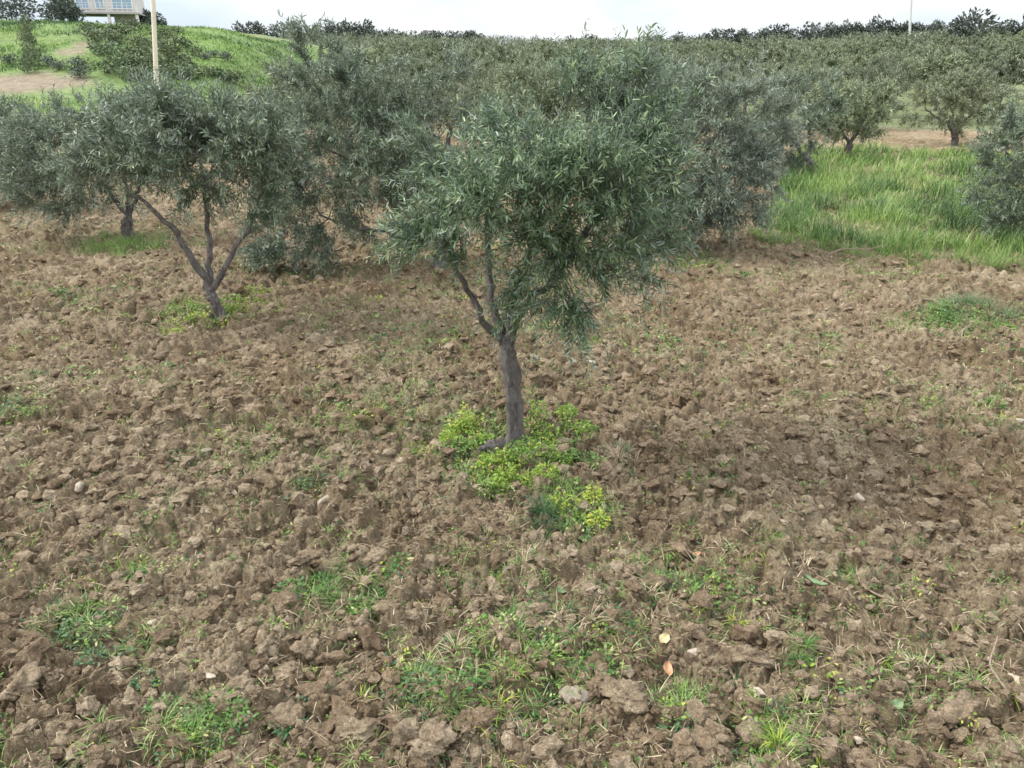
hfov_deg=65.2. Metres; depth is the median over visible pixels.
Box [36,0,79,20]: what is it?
evergreen tree
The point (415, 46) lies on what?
olive tree
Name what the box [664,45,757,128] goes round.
olive tree
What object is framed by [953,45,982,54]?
olive tree
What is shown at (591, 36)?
dark evergreen tree
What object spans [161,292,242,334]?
weed clump
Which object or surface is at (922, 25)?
dark evergreen tree
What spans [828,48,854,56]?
olive tree
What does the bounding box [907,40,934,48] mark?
olive tree
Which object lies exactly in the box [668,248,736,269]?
grass clump
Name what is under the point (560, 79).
olive tree
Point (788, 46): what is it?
olive tree
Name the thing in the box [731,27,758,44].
dark evergreen tree
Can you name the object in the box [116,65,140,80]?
shrub
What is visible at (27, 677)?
soil clod
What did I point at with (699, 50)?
olive tree
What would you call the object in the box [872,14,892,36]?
dark evergreen tree
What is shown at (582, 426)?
weed clump
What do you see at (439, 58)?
olive tree
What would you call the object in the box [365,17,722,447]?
olive tree
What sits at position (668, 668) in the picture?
fallen leaf
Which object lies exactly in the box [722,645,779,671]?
soil clod
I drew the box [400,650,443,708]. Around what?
weed clump
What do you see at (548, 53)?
olive tree
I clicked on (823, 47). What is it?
olive tree
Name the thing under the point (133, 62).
shrub
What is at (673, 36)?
dark evergreen tree
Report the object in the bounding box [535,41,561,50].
olive tree
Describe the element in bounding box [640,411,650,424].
soil clod
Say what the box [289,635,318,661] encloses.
soil clod
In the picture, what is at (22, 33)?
shrub
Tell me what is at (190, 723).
weed clump
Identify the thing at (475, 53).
olive tree
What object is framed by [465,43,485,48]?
olive tree
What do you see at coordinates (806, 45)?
olive tree
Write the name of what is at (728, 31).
dark evergreen tree
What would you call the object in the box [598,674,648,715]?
soil clod
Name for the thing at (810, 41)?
olive tree
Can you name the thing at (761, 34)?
dark evergreen tree
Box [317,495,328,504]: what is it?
stone
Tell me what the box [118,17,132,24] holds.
shrub
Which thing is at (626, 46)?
olive tree
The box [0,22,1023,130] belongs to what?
hillside
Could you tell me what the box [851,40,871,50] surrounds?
olive tree
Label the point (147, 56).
shrub
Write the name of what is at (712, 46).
olive tree
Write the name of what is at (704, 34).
dark evergreen tree
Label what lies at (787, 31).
dark evergreen tree
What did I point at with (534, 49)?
olive tree
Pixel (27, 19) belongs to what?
shrub
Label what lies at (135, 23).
shrub
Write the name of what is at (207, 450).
stone
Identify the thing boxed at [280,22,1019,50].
distant grove
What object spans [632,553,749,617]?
weed clump
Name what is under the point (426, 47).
olive tree
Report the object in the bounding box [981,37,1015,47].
olive tree
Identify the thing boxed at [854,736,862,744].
stone
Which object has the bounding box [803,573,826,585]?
fallen leaf
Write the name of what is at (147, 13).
evergreen tree
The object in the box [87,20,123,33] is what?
shrub
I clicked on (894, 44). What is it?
olive tree
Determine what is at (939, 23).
dark evergreen tree
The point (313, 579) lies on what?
weed clump
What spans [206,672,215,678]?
stone
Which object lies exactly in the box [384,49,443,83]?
olive tree
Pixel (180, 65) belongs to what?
shrub
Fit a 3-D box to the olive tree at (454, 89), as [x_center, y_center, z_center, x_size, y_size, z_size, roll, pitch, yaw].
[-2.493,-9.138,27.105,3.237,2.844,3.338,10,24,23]
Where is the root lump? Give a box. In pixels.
[479,438,507,454]
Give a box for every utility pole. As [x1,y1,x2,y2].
[151,0,158,83]
[908,0,912,33]
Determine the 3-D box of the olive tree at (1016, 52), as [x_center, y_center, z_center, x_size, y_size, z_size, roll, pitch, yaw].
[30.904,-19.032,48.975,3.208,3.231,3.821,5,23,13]
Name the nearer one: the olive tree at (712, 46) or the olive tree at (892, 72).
the olive tree at (892, 72)
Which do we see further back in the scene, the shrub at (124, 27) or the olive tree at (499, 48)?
the olive tree at (499, 48)
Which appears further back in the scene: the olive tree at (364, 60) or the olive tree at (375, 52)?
the olive tree at (375, 52)
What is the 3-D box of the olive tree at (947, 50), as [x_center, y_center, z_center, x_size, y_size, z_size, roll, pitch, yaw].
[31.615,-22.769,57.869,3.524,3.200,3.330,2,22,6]
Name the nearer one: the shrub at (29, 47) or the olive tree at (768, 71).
the olive tree at (768, 71)
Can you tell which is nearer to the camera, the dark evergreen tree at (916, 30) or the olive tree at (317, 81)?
the olive tree at (317, 81)
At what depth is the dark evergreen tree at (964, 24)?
120.76 m
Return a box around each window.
[75,0,89,8]
[94,0,104,8]
[111,0,132,8]
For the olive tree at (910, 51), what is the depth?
72.49 m
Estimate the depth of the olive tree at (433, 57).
52.89 m
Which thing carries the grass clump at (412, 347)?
on the ploughed field
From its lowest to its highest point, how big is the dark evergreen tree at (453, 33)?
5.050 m
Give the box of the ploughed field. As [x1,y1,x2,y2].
[0,123,1023,767]
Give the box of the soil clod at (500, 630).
[488,615,511,641]
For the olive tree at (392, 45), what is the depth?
77.40 m
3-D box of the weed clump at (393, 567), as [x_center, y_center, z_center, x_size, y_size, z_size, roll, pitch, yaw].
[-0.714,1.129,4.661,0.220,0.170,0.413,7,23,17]
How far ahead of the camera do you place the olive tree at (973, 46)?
82.39 m
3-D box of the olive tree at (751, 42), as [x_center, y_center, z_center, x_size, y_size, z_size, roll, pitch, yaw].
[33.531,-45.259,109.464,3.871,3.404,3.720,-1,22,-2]
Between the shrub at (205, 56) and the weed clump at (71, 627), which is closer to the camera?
the weed clump at (71, 627)
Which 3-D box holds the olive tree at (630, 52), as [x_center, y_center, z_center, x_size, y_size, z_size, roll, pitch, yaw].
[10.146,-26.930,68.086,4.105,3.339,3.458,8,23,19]
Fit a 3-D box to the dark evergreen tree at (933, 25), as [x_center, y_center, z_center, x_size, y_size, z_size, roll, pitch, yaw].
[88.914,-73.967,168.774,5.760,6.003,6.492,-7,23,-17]
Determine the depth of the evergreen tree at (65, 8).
72.31 m
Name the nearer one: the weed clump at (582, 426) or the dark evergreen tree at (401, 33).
the weed clump at (582, 426)
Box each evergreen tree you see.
[0,0,52,20]
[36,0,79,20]
[50,0,85,21]
[139,8,165,24]
[144,18,167,25]
[231,20,260,33]
[244,20,268,35]
[268,24,289,37]
[276,21,296,39]
[320,24,340,41]
[324,21,347,40]
[337,21,360,42]
[348,21,377,46]
[353,18,374,47]
[372,29,387,36]
[377,27,394,41]
[391,29,415,42]
[409,29,429,38]
[420,30,440,40]
[428,29,444,39]
[436,30,461,38]
[446,31,472,41]
[457,30,478,42]
[465,30,484,40]
[583,33,598,41]
[667,31,685,42]
[674,34,697,40]
[692,32,716,42]
[706,27,733,41]
[715,36,737,46]
[719,28,750,45]
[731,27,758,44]
[757,27,780,38]
[765,23,788,40]
[780,23,798,40]
[788,21,824,41]
[807,21,835,38]
[818,24,845,36]
[819,25,836,39]
[834,23,853,37]
[837,18,862,36]
[841,21,862,36]
[847,24,872,36]
[855,19,882,35]
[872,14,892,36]
[875,22,899,36]
[887,17,905,36]
[894,22,920,35]
[897,20,924,33]
[911,22,933,32]
[914,23,945,32]
[925,18,943,33]
[928,19,953,36]
[946,7,1006,37]
[982,18,1020,38]
[1003,21,1023,35]
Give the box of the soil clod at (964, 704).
[937,688,985,729]
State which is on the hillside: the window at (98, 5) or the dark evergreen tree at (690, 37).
the dark evergreen tree at (690, 37)
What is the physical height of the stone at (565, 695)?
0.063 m
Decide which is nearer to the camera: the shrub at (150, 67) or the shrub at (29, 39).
the shrub at (150, 67)
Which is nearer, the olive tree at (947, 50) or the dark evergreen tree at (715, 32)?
the olive tree at (947, 50)
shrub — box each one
[0,53,18,63]
[14,12,31,26]
[15,32,37,46]
[16,28,32,42]
[17,54,39,72]
[18,20,37,33]
[20,49,41,65]
[21,42,38,56]
[39,55,58,64]
[47,60,65,69]
[64,55,93,69]
[65,65,92,77]
[72,20,99,32]
[81,26,107,41]
[86,40,114,52]
[86,56,122,73]
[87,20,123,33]
[94,40,120,55]
[95,29,123,42]
[107,51,138,66]
[110,22,134,34]
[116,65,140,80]
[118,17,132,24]
[119,44,141,55]
[122,52,161,67]
[124,33,151,45]
[125,18,149,29]
[128,62,170,79]
[134,45,162,57]
[138,52,158,63]
[139,38,166,52]
[142,53,176,67]
[146,26,174,36]
[151,32,183,46]
[159,43,188,57]
[159,59,196,75]
[164,25,184,33]
[167,65,201,79]
[169,52,198,64]
[177,37,200,47]
[188,45,207,54]
[190,63,217,75]
[197,52,210,59]
[206,49,218,55]
[210,66,235,79]
[218,50,233,60]
[222,70,246,83]
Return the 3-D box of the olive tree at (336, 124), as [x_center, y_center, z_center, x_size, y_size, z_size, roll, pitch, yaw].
[-3.339,-5.165,17.355,3.240,2.752,3.050,-16,27,-35]
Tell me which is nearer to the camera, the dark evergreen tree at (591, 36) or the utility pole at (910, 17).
the utility pole at (910, 17)
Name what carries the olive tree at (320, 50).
on the hillside
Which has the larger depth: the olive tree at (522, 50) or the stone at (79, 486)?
the olive tree at (522, 50)
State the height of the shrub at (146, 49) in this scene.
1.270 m
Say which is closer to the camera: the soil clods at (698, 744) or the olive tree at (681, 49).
the soil clods at (698, 744)
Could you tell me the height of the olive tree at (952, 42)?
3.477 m
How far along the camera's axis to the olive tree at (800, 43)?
89.49 m
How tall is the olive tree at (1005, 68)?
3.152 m
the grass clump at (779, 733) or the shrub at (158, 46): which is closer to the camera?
the grass clump at (779, 733)
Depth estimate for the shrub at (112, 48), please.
56.63 m
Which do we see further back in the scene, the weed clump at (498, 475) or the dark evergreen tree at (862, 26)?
the dark evergreen tree at (862, 26)
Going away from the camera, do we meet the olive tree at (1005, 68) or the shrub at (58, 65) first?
the olive tree at (1005, 68)
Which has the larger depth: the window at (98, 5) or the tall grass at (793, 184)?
the window at (98, 5)
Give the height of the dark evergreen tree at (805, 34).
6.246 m
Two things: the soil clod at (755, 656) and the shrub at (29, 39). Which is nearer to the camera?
the soil clod at (755, 656)
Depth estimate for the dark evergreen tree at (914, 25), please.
169.54 m
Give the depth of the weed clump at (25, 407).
6.90 m
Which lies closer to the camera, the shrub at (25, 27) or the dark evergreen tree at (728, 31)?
the shrub at (25, 27)
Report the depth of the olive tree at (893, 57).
62.22 m
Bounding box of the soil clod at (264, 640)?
[253,629,283,656]
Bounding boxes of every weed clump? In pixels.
[2,396,37,423]
[36,590,110,644]
[74,643,162,693]
[125,563,146,581]
[141,685,258,745]
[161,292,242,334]
[188,284,284,311]
[270,694,312,739]
[272,569,384,616]
[297,473,363,489]
[361,551,412,604]
[400,401,494,469]
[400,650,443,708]
[454,435,575,510]
[500,397,608,468]
[550,476,610,528]
[567,648,618,684]
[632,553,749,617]
[862,288,1023,336]
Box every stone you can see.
[74,481,84,491]
[201,448,212,452]
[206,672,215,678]
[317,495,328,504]
[558,685,590,704]
[687,648,698,655]
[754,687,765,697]
[853,493,864,501]
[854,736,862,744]
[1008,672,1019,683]
[1016,418,1023,423]
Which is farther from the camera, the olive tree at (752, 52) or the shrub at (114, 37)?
the olive tree at (752, 52)
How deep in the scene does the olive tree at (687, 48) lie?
99.44 m
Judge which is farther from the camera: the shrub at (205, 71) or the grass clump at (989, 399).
the shrub at (205, 71)
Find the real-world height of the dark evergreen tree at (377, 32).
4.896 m
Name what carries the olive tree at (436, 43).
on the hillside
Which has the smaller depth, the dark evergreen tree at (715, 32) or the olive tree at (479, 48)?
the olive tree at (479, 48)
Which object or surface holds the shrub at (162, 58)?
on the hillside
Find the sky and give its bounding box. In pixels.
[0,0,1023,46]
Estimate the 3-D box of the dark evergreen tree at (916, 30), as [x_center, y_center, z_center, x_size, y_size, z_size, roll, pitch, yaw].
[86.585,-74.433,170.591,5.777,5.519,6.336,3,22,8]
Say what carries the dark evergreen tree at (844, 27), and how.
on the hillside
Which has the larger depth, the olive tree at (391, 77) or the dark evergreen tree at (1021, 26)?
the dark evergreen tree at (1021, 26)
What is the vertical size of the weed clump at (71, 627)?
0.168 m
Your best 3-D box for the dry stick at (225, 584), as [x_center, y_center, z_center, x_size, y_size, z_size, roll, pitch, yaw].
[-1.675,1.135,4.670,0.080,0.056,0.210,-15,26,-32]
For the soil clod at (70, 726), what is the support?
on the ploughed field
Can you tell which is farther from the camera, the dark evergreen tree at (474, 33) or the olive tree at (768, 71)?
the dark evergreen tree at (474, 33)
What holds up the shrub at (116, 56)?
on the hillside
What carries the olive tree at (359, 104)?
on the ploughed field
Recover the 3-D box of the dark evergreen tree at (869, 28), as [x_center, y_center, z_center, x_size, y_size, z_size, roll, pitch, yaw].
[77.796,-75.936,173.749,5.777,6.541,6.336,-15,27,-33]
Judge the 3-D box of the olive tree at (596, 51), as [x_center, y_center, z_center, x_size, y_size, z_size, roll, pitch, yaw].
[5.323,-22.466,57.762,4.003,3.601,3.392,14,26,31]
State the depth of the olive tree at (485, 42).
94.48 m
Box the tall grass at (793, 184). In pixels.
[761,138,1023,261]
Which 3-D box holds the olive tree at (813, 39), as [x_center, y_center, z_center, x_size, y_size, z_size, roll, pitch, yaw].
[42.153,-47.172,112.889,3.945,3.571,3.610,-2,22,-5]
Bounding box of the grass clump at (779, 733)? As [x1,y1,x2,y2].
[731,696,803,762]
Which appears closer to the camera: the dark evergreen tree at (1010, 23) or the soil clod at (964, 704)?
the soil clod at (964, 704)
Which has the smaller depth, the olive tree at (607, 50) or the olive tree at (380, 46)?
the olive tree at (607, 50)
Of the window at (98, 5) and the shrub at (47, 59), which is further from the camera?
the window at (98, 5)
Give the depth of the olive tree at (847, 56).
60.14 m
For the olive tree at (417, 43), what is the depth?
117.36 m
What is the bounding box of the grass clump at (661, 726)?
[656,685,701,731]
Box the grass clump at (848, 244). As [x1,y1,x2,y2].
[807,225,873,256]
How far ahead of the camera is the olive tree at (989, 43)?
78.67 m
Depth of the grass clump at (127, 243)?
13.23 m
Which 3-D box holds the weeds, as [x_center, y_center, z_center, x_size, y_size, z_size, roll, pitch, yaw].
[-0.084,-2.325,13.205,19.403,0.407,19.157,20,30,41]
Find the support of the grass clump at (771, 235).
on the ploughed field
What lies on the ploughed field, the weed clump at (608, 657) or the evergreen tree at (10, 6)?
the weed clump at (608, 657)
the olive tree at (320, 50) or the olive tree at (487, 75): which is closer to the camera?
the olive tree at (487, 75)
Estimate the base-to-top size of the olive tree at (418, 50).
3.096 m
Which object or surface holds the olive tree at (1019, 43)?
on the hillside
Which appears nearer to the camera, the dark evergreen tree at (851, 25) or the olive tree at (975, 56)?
the olive tree at (975, 56)
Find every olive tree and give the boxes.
[0,74,177,240]
[0,91,53,202]
[32,61,332,318]
[230,9,482,279]
[236,47,339,127]
[282,56,415,167]
[298,85,436,196]
[300,59,336,81]
[314,39,345,68]
[333,45,374,81]
[364,48,392,61]
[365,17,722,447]
[365,47,383,59]
[369,47,424,88]
[374,42,397,53]
[379,69,405,89]
[380,38,417,61]
[381,71,438,98]
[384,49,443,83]
[401,43,422,52]
[402,72,496,147]
[409,47,430,56]
[412,40,429,46]
[418,37,434,44]
[418,46,445,62]
[420,44,441,50]
[425,54,463,83]
[429,39,459,51]
[434,47,475,67]
[438,43,458,54]
[440,79,555,145]
[445,48,487,83]
[450,59,512,105]
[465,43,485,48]
[467,46,501,60]
[470,43,489,58]
[474,45,549,82]
[479,38,504,49]
[479,41,521,63]
[479,54,546,129]
[494,39,666,143]
[515,47,540,66]
[525,53,614,125]
[531,47,557,53]
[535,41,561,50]
[540,47,566,61]
[557,46,609,66]
[567,40,591,49]
[568,41,815,256]
[584,39,601,47]
[590,43,606,48]
[600,49,621,60]
[602,54,630,69]
[609,47,648,61]
[617,43,639,54]
[640,44,669,56]
[661,55,696,68]
[664,45,691,55]
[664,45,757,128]
[669,54,717,75]
[673,49,696,57]
[679,47,716,63]
[680,43,695,55]
[683,40,702,45]
[687,47,713,58]
[690,54,735,71]
[698,40,722,51]
[710,70,749,117]
[711,51,736,58]
[716,41,738,50]
[719,46,755,66]
[724,57,777,114]
[726,64,851,178]
[728,55,782,104]
[732,42,757,50]
[734,48,748,55]
[744,42,777,55]
[745,40,797,70]
[745,45,763,55]
[746,40,767,47]
[747,52,845,116]
[748,46,772,56]
[764,43,806,57]
[772,39,804,48]
[773,46,807,67]
[786,57,857,108]
[793,42,823,50]
[796,67,912,157]
[797,47,854,73]
[801,37,822,43]
[803,54,859,85]
[807,37,822,45]
[807,44,827,52]
[809,51,851,67]
[810,40,833,49]
[817,39,838,47]
[820,54,911,125]
[825,40,872,60]
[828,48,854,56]
[834,39,865,49]
[841,48,914,74]
[846,44,871,54]
[847,49,926,96]
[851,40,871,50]
[852,34,871,42]
[866,37,903,51]
[866,38,899,54]
[870,51,907,62]
[874,34,899,44]
[882,47,916,56]
[892,63,1023,145]
[899,51,974,110]
[902,36,931,46]
[902,46,963,90]
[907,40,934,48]
[907,42,941,52]
[909,45,961,81]
[913,42,952,58]
[928,60,1011,118]
[933,35,957,46]
[935,33,964,42]
[935,46,971,72]
[942,36,964,48]
[945,44,987,65]
[952,84,1023,240]
[953,41,976,64]
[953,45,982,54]
[963,35,986,54]
[965,34,987,41]
[970,48,1021,89]
[979,51,1023,104]
[981,37,1013,59]
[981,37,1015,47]
[983,44,1008,62]
[985,29,1022,42]
[990,45,1023,96]
[999,40,1023,74]
[1015,39,1023,45]
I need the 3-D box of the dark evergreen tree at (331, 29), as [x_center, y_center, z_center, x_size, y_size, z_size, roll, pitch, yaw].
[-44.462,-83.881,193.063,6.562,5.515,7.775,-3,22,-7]
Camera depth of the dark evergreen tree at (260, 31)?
179.14 m
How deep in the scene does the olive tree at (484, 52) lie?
71.91 m
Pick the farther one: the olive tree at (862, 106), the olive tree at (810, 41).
the olive tree at (810, 41)
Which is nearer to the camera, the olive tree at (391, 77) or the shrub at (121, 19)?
the olive tree at (391, 77)
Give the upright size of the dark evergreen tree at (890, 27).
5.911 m
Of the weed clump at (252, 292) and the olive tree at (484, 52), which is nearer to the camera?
the weed clump at (252, 292)
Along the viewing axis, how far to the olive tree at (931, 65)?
41.63 m
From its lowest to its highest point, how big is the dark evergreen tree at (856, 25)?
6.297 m
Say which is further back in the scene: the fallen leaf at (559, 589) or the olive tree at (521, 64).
the olive tree at (521, 64)
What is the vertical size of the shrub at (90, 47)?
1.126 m
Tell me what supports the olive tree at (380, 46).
on the hillside
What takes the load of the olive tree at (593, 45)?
on the hillside
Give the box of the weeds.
[0,195,1023,767]
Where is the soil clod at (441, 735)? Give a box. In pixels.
[418,721,457,749]
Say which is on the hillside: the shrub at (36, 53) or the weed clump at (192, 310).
the shrub at (36, 53)
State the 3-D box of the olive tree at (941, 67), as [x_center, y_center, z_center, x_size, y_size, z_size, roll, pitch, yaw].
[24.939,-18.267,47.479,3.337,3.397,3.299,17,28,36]
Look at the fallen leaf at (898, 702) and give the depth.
3.80 m
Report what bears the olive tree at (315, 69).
on the hillside
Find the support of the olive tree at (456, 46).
on the hillside
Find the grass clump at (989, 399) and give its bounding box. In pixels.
[973,393,1007,411]
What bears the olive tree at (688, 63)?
on the hillside
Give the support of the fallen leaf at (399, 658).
on the ploughed field
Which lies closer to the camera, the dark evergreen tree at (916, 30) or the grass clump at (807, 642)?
the grass clump at (807, 642)
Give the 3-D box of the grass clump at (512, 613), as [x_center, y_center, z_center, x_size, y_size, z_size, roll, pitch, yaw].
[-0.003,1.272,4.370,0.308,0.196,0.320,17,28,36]
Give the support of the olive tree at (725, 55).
on the hillside
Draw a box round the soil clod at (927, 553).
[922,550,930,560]
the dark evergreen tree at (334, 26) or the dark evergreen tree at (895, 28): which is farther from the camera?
the dark evergreen tree at (334, 26)
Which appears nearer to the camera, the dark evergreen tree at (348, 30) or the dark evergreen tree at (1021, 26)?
the dark evergreen tree at (1021, 26)
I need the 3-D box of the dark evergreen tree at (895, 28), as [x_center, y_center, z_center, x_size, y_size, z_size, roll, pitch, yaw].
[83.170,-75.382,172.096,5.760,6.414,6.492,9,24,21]
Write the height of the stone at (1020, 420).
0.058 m
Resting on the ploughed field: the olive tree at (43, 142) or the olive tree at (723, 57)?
the olive tree at (43, 142)
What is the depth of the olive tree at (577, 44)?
112.23 m
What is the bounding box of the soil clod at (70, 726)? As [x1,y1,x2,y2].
[52,717,86,747]
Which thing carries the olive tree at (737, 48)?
on the hillside
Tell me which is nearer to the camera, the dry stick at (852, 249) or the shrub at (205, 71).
the dry stick at (852, 249)
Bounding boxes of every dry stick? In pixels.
[219,564,237,588]
[828,245,885,255]
[961,316,980,341]
[989,636,1006,689]
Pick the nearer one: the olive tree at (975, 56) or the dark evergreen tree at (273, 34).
the olive tree at (975, 56)
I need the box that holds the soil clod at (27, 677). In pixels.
[0,661,40,700]
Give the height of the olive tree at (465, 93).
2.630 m
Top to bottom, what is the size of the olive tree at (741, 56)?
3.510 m
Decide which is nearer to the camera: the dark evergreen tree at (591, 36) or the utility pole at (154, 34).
the utility pole at (154, 34)
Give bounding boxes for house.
[70,0,146,24]
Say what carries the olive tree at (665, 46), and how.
on the hillside
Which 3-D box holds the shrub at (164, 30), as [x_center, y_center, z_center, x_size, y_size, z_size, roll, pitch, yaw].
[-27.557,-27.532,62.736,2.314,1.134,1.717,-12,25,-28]
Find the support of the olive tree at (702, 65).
on the hillside
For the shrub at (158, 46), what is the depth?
58.03 m
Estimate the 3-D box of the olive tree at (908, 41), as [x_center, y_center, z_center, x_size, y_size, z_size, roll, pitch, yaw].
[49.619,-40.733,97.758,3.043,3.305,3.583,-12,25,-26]
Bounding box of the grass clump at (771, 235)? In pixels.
[727,220,816,251]
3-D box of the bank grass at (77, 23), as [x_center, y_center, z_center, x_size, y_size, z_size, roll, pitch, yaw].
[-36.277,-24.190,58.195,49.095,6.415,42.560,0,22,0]
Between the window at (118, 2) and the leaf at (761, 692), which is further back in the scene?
the window at (118, 2)
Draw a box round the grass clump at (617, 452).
[576,436,643,481]
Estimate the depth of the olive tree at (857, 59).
45.38 m
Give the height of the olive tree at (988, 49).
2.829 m
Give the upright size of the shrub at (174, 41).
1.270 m
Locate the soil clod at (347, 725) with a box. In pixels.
[333,715,378,744]
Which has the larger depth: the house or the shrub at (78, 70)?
the house
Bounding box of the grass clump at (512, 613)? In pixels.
[489,594,533,624]
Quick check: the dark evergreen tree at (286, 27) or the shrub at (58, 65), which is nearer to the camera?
the shrub at (58, 65)
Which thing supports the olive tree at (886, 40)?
on the hillside
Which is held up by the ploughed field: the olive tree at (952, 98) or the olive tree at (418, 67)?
the olive tree at (952, 98)
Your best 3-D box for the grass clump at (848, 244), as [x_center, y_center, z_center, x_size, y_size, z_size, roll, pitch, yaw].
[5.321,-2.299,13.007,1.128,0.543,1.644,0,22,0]
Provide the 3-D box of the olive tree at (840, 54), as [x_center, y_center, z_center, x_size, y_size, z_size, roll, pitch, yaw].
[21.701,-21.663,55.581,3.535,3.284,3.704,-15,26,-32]
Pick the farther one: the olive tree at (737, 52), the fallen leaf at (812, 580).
the olive tree at (737, 52)
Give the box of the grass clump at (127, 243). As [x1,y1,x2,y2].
[72,227,206,257]
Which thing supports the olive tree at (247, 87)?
on the ploughed field
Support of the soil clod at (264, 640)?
on the ploughed field
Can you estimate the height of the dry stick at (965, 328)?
0.229 m
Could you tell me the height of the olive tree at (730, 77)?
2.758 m
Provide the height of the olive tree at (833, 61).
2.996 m
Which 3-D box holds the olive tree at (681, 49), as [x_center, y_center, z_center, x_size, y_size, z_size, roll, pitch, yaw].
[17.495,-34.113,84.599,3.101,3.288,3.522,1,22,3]
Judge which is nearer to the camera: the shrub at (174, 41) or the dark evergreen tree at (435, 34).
the shrub at (174, 41)
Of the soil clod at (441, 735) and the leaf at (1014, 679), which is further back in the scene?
the leaf at (1014, 679)
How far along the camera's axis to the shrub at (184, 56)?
55.76 m
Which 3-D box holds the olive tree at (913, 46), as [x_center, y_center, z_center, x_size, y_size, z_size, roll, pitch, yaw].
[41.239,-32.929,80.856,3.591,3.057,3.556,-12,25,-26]
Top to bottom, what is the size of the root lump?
0.271 m
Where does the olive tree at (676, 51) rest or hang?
on the hillside
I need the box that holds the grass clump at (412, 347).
[395,337,431,353]
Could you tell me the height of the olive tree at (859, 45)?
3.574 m
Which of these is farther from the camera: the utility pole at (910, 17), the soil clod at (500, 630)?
the utility pole at (910, 17)
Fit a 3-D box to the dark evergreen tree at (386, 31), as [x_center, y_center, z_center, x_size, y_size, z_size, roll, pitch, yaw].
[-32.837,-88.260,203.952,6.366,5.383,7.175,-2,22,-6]
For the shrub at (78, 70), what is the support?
on the hillside
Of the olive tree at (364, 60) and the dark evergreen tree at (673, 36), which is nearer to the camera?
the olive tree at (364, 60)
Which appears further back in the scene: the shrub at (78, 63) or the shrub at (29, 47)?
the shrub at (29, 47)
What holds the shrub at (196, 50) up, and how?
on the hillside
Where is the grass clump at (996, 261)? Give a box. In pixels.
[938,241,1023,273]
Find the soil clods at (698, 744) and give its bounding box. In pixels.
[0,190,1023,767]
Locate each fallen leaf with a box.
[397,654,402,665]
[556,585,566,592]
[659,633,669,642]
[663,660,672,675]
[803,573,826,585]
[891,699,903,708]
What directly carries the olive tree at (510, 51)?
on the hillside
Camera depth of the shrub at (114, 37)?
59.90 m
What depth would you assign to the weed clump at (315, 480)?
5.66 m
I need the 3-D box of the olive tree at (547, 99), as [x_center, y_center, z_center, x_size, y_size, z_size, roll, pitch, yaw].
[1.746,-6.196,18.920,3.995,3.658,3.483,10,24,24]
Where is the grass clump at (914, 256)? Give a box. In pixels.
[868,233,949,265]
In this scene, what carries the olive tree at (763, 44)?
on the hillside
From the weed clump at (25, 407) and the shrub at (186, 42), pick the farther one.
the shrub at (186, 42)
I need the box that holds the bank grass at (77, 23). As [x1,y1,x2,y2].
[0,18,348,113]
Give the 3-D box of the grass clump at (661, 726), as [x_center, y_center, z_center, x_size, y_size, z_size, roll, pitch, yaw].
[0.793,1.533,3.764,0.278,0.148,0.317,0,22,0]
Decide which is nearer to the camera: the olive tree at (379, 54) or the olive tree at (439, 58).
the olive tree at (439, 58)
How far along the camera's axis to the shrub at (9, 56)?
55.04 m
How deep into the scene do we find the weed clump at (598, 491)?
5.46 m
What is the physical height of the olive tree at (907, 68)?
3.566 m
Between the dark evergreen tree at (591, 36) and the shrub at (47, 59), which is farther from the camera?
the dark evergreen tree at (591, 36)
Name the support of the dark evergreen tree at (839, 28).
on the hillside
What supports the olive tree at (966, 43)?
on the hillside
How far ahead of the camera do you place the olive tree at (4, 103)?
15.96 m
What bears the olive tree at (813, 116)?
on the ploughed field
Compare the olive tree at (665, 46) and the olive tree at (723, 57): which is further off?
the olive tree at (665, 46)
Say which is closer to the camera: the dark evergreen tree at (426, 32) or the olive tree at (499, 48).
the olive tree at (499, 48)
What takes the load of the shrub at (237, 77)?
on the hillside
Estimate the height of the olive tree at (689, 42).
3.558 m
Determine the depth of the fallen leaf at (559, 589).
4.66 m
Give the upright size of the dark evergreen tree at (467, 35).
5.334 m
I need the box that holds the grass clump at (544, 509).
[507,464,580,537]
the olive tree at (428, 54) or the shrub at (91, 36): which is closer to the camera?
the shrub at (91, 36)
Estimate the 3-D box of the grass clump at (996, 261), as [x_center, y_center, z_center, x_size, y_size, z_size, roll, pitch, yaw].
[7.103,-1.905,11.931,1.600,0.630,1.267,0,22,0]
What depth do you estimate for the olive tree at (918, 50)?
52.24 m
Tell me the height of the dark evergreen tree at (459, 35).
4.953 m
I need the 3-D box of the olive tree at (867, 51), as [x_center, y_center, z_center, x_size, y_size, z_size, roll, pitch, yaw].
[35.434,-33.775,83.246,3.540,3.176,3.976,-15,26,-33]
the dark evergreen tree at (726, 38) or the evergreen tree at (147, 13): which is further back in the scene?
the dark evergreen tree at (726, 38)
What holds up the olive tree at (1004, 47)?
on the hillside
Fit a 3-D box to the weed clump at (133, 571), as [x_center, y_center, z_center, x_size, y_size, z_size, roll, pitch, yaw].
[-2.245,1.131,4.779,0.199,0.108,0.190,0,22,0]
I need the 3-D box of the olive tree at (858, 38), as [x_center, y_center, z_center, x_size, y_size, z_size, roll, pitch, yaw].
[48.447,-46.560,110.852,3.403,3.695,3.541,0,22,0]
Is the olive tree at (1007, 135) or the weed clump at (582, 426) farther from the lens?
the olive tree at (1007, 135)
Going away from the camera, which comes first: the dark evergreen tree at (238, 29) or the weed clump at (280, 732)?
the weed clump at (280, 732)
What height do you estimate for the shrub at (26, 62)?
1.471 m
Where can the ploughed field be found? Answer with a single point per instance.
(60, 269)
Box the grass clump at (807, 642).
[784,627,821,671]

